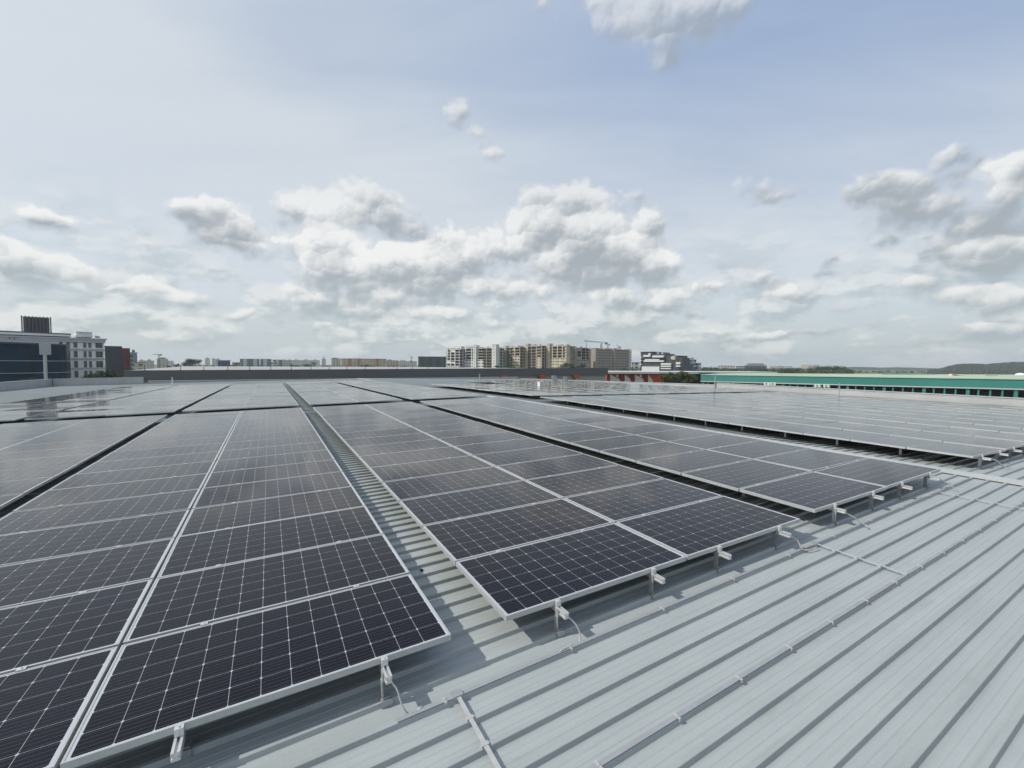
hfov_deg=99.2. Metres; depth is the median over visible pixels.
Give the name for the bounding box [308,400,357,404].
solar panel
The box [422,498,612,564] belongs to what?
solar panel
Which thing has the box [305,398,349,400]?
solar panel
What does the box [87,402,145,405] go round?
solar panel
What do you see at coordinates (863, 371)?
ground
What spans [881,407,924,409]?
solar panel
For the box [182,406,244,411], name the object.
solar panel
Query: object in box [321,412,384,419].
solar panel
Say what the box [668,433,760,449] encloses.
solar panel
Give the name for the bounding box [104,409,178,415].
solar panel
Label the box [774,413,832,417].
solar panel
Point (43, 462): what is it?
solar panel
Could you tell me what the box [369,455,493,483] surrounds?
solar panel
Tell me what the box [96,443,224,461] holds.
solar panel
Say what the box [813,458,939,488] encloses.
solar panel
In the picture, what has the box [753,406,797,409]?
solar panel
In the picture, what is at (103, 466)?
solar panel
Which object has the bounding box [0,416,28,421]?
solar panel
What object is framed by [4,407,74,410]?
solar panel
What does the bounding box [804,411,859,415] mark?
solar panel
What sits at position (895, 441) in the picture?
solar panel
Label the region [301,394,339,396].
solar panel
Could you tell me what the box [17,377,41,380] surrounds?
tree
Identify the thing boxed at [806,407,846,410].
solar panel
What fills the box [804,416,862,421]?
solar panel
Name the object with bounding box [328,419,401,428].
solar panel
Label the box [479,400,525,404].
solar panel
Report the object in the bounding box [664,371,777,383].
flat roof building
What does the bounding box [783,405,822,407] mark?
solar panel
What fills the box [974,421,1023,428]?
solar panel
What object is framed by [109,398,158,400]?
solar panel
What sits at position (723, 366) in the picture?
warehouse
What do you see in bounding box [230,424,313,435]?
solar panel
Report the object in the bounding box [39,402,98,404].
solar panel
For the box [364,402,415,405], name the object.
solar panel
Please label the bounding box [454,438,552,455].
solar panel
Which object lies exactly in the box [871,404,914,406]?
solar panel
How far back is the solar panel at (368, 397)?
22.01 m
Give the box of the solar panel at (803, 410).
[777,408,827,412]
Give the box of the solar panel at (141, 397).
[119,396,165,398]
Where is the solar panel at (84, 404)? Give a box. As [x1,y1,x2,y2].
[27,403,91,406]
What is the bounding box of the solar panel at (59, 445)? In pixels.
[0,438,124,452]
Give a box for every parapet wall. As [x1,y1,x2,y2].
[0,379,51,390]
[53,377,143,385]
[148,377,517,383]
[529,379,716,387]
[716,383,1023,406]
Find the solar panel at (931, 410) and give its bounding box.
[911,409,951,412]
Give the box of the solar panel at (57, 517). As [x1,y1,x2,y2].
[0,489,200,535]
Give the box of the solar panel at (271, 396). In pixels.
[250,395,291,397]
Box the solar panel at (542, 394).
[522,394,561,395]
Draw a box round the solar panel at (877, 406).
[851,405,895,407]
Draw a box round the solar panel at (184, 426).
[148,421,235,430]
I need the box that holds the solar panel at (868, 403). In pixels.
[851,402,888,403]
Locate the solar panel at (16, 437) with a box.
[0,433,47,440]
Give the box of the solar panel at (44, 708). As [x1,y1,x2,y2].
[0,646,117,767]
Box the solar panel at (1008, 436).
[974,432,1023,441]
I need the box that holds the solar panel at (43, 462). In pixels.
[0,453,96,470]
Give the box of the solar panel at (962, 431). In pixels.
[922,427,995,436]
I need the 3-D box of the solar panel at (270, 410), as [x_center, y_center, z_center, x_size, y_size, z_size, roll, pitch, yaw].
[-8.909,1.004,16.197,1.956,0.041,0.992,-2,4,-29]
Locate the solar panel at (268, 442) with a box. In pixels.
[222,435,322,450]
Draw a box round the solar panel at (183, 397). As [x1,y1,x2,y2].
[159,396,204,398]
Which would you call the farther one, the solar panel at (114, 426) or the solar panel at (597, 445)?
the solar panel at (114, 426)
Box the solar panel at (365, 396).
[345,395,386,397]
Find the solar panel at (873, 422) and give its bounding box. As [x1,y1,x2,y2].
[838,419,901,425]
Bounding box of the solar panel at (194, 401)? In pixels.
[143,400,197,403]
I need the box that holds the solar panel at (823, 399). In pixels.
[805,399,840,400]
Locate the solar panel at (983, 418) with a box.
[954,416,1011,420]
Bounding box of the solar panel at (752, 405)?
[733,404,772,406]
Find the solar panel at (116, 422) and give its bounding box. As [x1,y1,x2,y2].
[69,418,160,426]
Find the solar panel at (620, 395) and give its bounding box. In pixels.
[603,395,638,396]
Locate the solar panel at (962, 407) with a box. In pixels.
[944,406,986,409]
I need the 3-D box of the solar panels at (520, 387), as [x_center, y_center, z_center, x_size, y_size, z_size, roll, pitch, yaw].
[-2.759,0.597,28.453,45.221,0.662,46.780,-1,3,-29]
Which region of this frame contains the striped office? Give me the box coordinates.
[639,352,693,370]
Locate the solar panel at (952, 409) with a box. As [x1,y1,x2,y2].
[926,408,969,410]
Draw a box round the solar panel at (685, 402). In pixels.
[665,401,703,403]
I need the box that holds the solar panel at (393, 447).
[350,439,450,456]
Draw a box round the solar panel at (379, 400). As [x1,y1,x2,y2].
[355,398,402,402]
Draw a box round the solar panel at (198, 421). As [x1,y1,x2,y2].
[157,417,237,425]
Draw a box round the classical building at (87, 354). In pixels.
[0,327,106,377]
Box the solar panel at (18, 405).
[0,404,38,406]
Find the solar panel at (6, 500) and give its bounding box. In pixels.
[0,493,23,508]
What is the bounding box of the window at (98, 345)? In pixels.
[95,343,102,348]
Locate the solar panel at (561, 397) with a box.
[540,396,581,398]
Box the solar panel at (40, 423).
[0,419,89,426]
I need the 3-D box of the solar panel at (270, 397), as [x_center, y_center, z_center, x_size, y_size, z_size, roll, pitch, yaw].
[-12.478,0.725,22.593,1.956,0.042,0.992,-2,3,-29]
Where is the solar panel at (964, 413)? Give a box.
[939,411,989,415]
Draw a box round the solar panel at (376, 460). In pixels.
[358,446,470,469]
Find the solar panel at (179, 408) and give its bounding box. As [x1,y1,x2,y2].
[115,407,182,411]
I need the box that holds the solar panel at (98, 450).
[0,445,111,460]
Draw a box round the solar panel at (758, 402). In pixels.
[742,401,776,403]
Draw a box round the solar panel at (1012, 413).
[991,412,1023,415]
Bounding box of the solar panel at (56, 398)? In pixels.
[30,397,80,399]
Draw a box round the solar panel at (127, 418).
[81,415,166,422]
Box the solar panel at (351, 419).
[324,415,393,423]
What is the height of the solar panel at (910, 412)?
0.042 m
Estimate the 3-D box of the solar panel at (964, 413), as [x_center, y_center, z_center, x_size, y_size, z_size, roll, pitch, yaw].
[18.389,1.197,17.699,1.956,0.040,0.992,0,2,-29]
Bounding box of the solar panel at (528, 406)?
[503,404,556,409]
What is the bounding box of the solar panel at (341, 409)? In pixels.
[315,406,372,412]
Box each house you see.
[132,362,145,369]
[632,362,639,370]
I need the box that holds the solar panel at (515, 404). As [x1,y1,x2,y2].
[491,402,539,406]
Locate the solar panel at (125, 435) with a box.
[13,432,135,445]
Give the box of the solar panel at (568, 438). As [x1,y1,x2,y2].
[545,429,632,443]
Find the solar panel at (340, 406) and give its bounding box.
[313,404,366,409]
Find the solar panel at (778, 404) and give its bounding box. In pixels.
[762,403,800,405]
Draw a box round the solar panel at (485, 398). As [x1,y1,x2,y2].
[464,397,505,400]
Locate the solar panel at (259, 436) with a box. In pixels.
[226,429,317,442]
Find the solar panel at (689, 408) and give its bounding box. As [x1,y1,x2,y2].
[666,406,716,409]
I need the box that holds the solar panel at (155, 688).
[60,574,450,767]
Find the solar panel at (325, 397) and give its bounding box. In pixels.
[303,396,346,399]
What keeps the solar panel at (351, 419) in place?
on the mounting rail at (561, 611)
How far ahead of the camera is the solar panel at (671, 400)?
20.74 m
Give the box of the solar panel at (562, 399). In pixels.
[552,398,597,400]
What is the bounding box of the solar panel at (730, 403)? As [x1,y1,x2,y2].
[713,402,752,404]
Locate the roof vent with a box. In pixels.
[551,375,557,381]
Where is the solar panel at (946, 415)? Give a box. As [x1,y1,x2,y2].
[921,413,972,417]
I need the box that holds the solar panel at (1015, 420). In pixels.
[998,419,1023,423]
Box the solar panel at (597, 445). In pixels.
[570,435,665,451]
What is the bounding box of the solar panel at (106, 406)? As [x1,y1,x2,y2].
[77,404,138,407]
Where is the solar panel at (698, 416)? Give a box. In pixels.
[673,413,735,419]
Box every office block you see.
[418,356,447,366]
[690,358,696,370]
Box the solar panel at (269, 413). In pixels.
[239,410,303,416]
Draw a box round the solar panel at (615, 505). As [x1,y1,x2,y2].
[564,478,721,522]
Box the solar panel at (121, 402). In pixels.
[91,401,148,404]
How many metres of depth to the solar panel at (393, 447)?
9.35 m
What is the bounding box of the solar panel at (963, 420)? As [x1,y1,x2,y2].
[932,418,990,423]
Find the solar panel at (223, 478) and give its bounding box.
[203,459,341,487]
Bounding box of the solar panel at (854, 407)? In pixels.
[834,406,873,408]
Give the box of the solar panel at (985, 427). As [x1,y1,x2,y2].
[950,424,1018,431]
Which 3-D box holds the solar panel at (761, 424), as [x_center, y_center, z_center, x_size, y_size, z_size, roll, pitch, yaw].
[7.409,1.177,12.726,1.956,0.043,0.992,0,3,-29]
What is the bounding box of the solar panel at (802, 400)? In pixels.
[786,400,815,401]
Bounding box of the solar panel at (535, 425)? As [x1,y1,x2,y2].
[506,420,579,430]
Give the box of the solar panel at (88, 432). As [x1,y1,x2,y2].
[33,427,145,438]
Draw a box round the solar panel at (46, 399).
[23,398,74,400]
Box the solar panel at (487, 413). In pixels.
[464,410,526,417]
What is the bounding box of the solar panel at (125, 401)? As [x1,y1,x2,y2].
[100,400,151,402]
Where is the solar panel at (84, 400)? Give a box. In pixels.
[57,399,111,401]
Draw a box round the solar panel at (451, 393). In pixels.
[435,392,466,394]
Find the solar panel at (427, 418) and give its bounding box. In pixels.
[395,414,462,422]
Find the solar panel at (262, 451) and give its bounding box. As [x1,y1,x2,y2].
[217,442,327,460]
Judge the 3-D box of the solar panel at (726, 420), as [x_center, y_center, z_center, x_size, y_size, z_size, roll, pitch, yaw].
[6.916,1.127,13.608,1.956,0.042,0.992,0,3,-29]
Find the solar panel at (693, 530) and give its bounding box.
[616,496,799,559]
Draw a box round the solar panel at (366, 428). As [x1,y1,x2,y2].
[332,423,410,433]
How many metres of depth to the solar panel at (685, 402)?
19.94 m
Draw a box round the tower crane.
[584,340,607,347]
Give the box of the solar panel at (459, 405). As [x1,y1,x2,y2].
[435,402,487,408]
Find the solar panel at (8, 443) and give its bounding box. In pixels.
[0,439,29,446]
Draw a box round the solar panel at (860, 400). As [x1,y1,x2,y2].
[845,400,874,401]
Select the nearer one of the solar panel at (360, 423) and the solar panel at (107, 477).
the solar panel at (107, 477)
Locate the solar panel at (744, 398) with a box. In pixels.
[729,397,759,399]
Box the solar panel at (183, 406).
[122,405,187,409]
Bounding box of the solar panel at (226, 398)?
[204,397,249,399]
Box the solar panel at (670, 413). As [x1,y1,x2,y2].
[649,411,708,415]
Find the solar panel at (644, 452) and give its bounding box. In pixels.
[600,441,704,462]
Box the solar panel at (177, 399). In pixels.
[152,398,202,400]
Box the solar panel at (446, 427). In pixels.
[413,422,491,432]
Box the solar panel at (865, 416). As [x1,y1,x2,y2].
[834,414,892,418]
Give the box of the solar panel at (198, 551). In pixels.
[157,506,383,577]
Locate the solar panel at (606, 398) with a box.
[588,397,626,398]
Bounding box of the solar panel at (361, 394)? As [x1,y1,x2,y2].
[342,394,381,395]
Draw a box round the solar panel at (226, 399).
[202,398,248,400]
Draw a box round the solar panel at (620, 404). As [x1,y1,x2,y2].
[593,403,638,406]
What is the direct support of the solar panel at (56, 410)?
attached to the roof at (920, 668)
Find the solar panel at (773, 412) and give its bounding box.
[746,410,802,414]
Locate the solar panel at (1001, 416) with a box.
[974,414,1023,418]
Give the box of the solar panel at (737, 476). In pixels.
[681,459,810,490]
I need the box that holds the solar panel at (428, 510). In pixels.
[399,480,561,527]
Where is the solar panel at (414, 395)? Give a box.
[396,394,435,396]
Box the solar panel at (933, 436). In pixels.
[889,431,971,441]
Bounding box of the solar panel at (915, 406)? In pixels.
[897,405,941,408]
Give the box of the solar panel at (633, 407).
[610,405,663,409]
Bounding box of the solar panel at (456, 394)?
[441,393,473,395]
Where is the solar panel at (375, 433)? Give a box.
[337,427,423,440]
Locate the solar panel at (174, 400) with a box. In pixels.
[149,399,199,401]
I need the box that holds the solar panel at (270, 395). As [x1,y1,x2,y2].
[251,394,290,396]
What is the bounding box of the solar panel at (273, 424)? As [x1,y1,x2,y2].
[233,420,310,429]
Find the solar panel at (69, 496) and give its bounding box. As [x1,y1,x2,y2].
[12,473,208,511]
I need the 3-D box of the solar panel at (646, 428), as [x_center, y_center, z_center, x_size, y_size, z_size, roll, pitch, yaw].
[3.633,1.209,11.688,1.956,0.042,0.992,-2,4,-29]
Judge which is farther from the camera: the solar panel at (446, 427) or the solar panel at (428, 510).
the solar panel at (446, 427)
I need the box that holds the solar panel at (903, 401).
[890,400,917,402]
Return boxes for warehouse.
[124,366,607,383]
[217,360,230,364]
[399,360,416,366]
[718,365,734,369]
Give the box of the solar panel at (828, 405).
[807,404,847,406]
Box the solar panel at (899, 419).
[868,417,924,422]
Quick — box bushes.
[854,370,927,373]
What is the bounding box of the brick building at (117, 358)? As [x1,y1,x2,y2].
[104,346,130,376]
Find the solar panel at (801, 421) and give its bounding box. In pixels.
[771,418,836,423]
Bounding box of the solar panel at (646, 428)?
[609,423,685,434]
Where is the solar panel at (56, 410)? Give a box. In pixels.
[0,409,64,412]
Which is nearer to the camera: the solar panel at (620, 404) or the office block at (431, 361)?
the solar panel at (620, 404)
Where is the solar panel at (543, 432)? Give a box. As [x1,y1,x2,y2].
[524,424,604,436]
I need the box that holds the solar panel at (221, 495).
[192,471,351,508]
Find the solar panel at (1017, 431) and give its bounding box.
[1000,429,1023,433]
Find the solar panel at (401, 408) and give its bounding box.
[375,406,430,411]
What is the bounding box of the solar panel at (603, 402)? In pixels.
[578,401,622,404]
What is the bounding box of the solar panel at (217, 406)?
[188,404,245,407]
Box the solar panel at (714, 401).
[694,400,728,402]
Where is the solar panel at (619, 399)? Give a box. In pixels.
[598,399,640,400]
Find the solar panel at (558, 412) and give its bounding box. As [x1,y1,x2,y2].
[530,409,587,415]
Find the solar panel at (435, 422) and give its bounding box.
[403,418,475,426]
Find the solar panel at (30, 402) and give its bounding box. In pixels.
[1,401,56,403]
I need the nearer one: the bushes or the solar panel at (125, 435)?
the solar panel at (125, 435)
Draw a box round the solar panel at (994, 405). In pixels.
[979,404,1008,406]
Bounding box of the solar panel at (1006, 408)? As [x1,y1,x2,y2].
[990,407,1023,409]
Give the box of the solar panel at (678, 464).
[636,450,751,474]
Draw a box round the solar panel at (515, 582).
[456,523,685,621]
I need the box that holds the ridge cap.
[358,378,1023,485]
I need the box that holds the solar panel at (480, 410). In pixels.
[454,407,512,413]
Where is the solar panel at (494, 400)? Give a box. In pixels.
[472,398,514,401]
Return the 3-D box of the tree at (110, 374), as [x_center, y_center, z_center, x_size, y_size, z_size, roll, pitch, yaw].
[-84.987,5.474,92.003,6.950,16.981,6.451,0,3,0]
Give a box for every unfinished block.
[446,348,464,367]
[458,344,504,367]
[482,347,500,367]
[504,345,524,367]
[506,346,523,367]
[525,344,545,367]
[527,346,540,367]
[546,343,574,367]
[569,346,589,367]
[588,348,631,370]
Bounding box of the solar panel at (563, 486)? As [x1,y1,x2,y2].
[526,465,663,498]
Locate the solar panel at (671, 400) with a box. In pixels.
[645,399,683,401]
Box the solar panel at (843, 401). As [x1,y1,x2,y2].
[829,400,858,402]
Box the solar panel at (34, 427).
[0,423,77,430]
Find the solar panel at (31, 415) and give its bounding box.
[0,413,42,417]
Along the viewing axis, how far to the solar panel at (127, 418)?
14.19 m
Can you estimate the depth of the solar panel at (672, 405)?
18.03 m
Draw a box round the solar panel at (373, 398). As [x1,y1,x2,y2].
[352,397,394,399]
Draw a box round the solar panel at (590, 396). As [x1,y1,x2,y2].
[573,396,608,397]
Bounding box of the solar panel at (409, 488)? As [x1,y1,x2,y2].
[382,466,523,502]
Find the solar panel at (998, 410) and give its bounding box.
[974,408,1019,411]
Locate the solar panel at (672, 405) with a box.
[648,404,697,407]
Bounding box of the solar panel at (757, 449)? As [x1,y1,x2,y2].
[706,440,809,458]
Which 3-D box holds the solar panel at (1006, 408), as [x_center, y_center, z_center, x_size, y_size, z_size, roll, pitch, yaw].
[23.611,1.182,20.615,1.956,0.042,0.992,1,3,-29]
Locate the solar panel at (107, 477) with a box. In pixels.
[47,461,214,490]
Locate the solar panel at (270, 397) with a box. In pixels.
[249,396,291,398]
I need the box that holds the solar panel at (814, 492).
[740,472,886,512]
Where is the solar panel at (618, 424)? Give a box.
[585,419,654,428]
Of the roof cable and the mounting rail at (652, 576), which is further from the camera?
the roof cable
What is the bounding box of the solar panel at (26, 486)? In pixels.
[0,477,54,495]
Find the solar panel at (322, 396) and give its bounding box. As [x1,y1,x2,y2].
[302,395,341,397]
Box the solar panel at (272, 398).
[249,397,293,399]
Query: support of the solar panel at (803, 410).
on the rail
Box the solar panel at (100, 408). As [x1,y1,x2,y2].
[64,405,134,410]
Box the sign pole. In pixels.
[38,340,50,378]
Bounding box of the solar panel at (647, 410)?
[629,408,686,412]
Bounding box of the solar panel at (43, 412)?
[0,411,54,414]
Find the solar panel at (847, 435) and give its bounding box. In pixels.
[803,430,885,440]
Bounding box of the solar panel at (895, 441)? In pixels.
[850,435,940,448]
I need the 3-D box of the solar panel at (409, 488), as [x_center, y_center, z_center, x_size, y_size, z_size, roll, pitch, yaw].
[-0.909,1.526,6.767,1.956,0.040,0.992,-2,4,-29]
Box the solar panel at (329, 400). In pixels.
[306,399,351,402]
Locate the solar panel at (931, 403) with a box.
[908,402,945,404]
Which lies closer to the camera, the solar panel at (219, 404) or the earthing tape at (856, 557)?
the earthing tape at (856, 557)
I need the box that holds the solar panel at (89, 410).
[53,408,124,412]
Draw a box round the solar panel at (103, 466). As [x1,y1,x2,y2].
[76,451,220,473]
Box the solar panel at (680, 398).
[664,397,696,398]
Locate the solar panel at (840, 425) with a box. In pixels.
[804,422,872,429]
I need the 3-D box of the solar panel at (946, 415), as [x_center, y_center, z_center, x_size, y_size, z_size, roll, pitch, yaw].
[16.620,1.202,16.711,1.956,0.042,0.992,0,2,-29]
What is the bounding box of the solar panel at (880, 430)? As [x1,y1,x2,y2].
[843,426,917,434]
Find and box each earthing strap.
[391,682,420,713]
[560,617,580,651]
[791,535,817,550]
[846,513,867,527]
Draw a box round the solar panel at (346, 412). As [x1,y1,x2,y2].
[318,409,378,416]
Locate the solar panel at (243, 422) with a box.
[235,416,307,424]
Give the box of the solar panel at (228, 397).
[206,396,250,398]
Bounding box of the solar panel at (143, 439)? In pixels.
[126,430,230,443]
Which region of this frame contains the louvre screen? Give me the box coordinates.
[21,315,51,336]
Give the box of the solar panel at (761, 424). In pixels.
[729,420,800,428]
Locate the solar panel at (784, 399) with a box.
[769,398,802,399]
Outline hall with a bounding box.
[736,363,766,370]
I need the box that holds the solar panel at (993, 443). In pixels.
[943,437,1023,449]
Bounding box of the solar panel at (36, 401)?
[9,400,63,402]
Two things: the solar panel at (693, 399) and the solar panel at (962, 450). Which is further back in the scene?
the solar panel at (693, 399)
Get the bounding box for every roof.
[0,378,1023,767]
[362,378,1023,479]
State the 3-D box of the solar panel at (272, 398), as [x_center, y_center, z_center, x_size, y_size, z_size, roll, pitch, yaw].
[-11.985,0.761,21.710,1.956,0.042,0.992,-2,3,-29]
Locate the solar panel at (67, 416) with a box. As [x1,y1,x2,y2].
[24,412,111,419]
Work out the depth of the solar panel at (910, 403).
22.25 m
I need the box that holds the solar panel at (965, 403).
[947,403,981,404]
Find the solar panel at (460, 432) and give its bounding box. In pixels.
[425,426,508,438]
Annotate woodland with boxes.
[699,365,855,373]
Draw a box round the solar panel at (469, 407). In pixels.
[444,405,497,410]
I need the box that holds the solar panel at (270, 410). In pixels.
[241,408,301,413]
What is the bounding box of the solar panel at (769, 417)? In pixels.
[738,414,800,419]
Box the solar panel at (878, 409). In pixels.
[859,408,898,411]
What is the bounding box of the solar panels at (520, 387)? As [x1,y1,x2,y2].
[0,380,1023,448]
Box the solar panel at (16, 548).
[0,509,189,565]
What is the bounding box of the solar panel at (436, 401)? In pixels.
[420,399,467,403]
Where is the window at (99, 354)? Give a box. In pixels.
[95,351,102,357]
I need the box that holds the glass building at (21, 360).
[0,341,70,386]
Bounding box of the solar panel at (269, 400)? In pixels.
[248,399,294,401]
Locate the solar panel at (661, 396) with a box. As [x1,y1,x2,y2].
[644,396,675,397]
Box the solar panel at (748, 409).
[722,407,772,411]
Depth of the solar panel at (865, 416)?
15.58 m
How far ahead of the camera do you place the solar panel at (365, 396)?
22.81 m
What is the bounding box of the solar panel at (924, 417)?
[895,414,952,419]
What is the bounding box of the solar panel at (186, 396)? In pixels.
[163,395,207,397]
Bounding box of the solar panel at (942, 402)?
[926,401,959,403]
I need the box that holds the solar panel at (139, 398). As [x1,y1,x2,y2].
[115,397,162,399]
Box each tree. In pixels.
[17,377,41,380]
[86,370,123,377]
[184,358,201,364]
[306,362,316,366]
[502,364,514,367]
[559,363,574,367]
[659,373,676,382]
[668,370,687,382]
[681,372,697,383]
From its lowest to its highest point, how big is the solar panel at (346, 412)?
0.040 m
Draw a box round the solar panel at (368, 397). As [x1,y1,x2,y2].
[348,396,390,398]
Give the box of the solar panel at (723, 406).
[700,405,749,408]
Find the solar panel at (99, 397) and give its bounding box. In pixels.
[75,397,122,398]
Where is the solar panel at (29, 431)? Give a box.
[0,427,64,435]
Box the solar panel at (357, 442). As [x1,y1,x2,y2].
[343,433,435,448]
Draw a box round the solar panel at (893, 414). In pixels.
[862,412,913,416]
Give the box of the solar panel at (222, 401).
[198,399,248,402]
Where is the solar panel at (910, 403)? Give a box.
[890,403,930,404]
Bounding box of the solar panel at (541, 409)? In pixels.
[517,407,569,412]
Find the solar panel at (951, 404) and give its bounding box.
[932,404,967,405]
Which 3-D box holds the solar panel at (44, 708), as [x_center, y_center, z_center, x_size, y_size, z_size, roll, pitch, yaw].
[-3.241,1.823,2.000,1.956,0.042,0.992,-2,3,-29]
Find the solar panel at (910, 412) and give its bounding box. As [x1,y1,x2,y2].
[885,410,933,413]
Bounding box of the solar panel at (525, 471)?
[496,454,618,480]
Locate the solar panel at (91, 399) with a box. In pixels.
[64,398,117,400]
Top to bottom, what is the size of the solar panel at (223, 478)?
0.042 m
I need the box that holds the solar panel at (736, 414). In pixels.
[712,412,770,416]
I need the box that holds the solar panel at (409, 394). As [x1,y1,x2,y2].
[391,393,430,395]
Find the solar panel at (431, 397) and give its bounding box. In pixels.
[407,396,450,399]
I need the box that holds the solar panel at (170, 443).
[113,436,227,451]
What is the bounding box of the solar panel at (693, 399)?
[674,399,709,400]
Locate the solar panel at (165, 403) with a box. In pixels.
[139,402,193,404]
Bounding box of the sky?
[0,0,1023,368]
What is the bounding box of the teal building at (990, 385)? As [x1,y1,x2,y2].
[700,373,1023,397]
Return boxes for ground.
[105,364,926,373]
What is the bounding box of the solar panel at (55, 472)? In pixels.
[0,464,77,481]
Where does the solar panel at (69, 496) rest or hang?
on the rail
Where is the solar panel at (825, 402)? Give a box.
[811,401,841,403]
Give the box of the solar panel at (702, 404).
[681,403,721,406]
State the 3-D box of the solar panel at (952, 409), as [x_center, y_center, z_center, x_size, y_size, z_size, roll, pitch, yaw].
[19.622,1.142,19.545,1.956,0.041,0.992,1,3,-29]
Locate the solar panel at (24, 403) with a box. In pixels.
[0,402,51,404]
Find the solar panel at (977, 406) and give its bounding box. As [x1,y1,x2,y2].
[963,405,994,407]
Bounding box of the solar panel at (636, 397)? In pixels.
[618,396,653,398]
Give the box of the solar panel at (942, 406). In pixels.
[916,405,953,407]
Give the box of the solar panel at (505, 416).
[476,413,540,420]
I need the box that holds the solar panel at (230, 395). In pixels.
[210,395,250,396]
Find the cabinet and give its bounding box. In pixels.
[537,382,545,385]
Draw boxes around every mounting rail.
[15,437,206,671]
[170,440,249,762]
[296,430,392,708]
[348,426,568,637]
[387,423,664,599]
[455,436,731,572]
[477,427,791,549]
[488,415,845,525]
[515,413,883,510]
[552,399,991,468]
[573,418,912,499]
[675,429,940,488]
[920,450,1008,461]
[1006,447,1021,458]
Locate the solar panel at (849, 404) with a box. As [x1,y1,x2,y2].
[830,403,870,405]
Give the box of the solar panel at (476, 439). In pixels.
[438,431,529,446]
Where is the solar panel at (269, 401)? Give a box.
[246,400,294,403]
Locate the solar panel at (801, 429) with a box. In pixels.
[763,424,841,434]
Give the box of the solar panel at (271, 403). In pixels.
[245,401,296,405]
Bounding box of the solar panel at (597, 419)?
[564,415,630,423]
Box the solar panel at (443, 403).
[427,401,477,405]
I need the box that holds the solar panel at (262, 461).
[210,450,333,472]
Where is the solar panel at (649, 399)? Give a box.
[630,398,669,399]
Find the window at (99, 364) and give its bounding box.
[96,361,102,367]
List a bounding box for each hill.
[825,367,936,369]
[927,362,1023,374]
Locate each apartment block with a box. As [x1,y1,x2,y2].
[138,359,153,368]
[157,357,167,367]
[240,359,259,366]
[260,359,270,366]
[273,360,281,366]
[282,359,291,366]
[292,359,319,366]
[331,358,340,366]
[341,358,386,366]
[387,359,398,366]
[696,363,700,373]
[770,366,792,372]
[801,364,807,373]
[808,364,818,373]
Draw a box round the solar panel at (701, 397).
[685,397,717,398]
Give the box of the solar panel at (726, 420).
[699,417,763,423]
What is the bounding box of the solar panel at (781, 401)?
[765,400,798,402]
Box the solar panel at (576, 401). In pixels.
[564,400,604,402]
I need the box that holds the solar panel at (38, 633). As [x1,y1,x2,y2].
[0,579,152,674]
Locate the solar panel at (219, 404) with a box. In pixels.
[190,402,246,406]
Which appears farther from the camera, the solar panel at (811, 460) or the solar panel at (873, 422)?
the solar panel at (873, 422)
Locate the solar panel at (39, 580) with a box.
[0,538,174,608]
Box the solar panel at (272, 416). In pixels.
[237,413,305,420]
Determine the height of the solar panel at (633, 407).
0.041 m
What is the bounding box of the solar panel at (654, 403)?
[630,402,673,404]
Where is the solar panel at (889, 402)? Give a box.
[869,401,902,403]
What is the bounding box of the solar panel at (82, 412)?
[41,410,117,415]
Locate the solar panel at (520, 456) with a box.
[473,445,582,466]
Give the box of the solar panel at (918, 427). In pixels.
[878,423,944,430]
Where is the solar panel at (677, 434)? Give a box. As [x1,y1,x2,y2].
[636,428,721,440]
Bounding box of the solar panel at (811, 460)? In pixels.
[755,449,866,471]
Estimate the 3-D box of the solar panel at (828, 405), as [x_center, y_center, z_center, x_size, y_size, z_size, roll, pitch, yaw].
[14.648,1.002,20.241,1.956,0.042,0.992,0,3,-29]
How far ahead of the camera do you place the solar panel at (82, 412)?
16.11 m
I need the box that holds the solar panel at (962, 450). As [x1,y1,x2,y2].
[906,442,1005,457]
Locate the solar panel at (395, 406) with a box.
[369,404,422,408]
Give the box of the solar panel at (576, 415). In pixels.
[546,412,606,419]
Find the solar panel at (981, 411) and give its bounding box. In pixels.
[959,410,998,413]
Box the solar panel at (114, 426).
[54,422,153,431]
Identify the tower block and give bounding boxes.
[130,350,137,369]
[205,358,209,364]
[212,358,219,364]
[322,357,325,366]
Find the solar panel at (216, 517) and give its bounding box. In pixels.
[178,486,365,535]
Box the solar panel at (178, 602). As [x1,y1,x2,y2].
[123,534,409,644]
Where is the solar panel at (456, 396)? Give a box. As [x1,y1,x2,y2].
[448,394,486,397]
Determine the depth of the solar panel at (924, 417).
15.70 m
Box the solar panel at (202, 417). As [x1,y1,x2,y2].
[165,414,239,420]
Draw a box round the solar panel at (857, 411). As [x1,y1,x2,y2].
[832,409,879,413]
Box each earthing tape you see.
[396,478,969,722]
[451,688,500,767]
[588,500,1023,767]
[811,541,907,574]
[934,490,1023,508]
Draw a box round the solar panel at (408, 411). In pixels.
[381,408,438,414]
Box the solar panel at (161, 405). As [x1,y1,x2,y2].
[132,403,190,406]
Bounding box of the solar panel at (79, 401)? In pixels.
[46,400,105,403]
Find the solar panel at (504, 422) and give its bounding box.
[490,416,560,425]
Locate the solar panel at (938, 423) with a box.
[906,420,968,426]
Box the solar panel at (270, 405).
[244,403,298,408]
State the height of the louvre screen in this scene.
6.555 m
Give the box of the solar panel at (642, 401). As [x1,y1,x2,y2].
[616,400,653,402]
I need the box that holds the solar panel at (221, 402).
[194,401,247,404]
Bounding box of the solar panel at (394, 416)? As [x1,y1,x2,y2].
[388,411,449,418]
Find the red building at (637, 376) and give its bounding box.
[606,371,698,382]
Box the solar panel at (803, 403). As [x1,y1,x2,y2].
[786,402,822,404]
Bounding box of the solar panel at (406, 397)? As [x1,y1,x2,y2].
[402,395,442,398]
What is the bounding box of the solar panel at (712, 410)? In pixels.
[687,409,744,412]
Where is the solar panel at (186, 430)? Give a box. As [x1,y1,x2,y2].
[138,425,233,436]
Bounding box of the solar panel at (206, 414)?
[170,411,241,417]
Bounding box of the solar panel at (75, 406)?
[16,405,83,408]

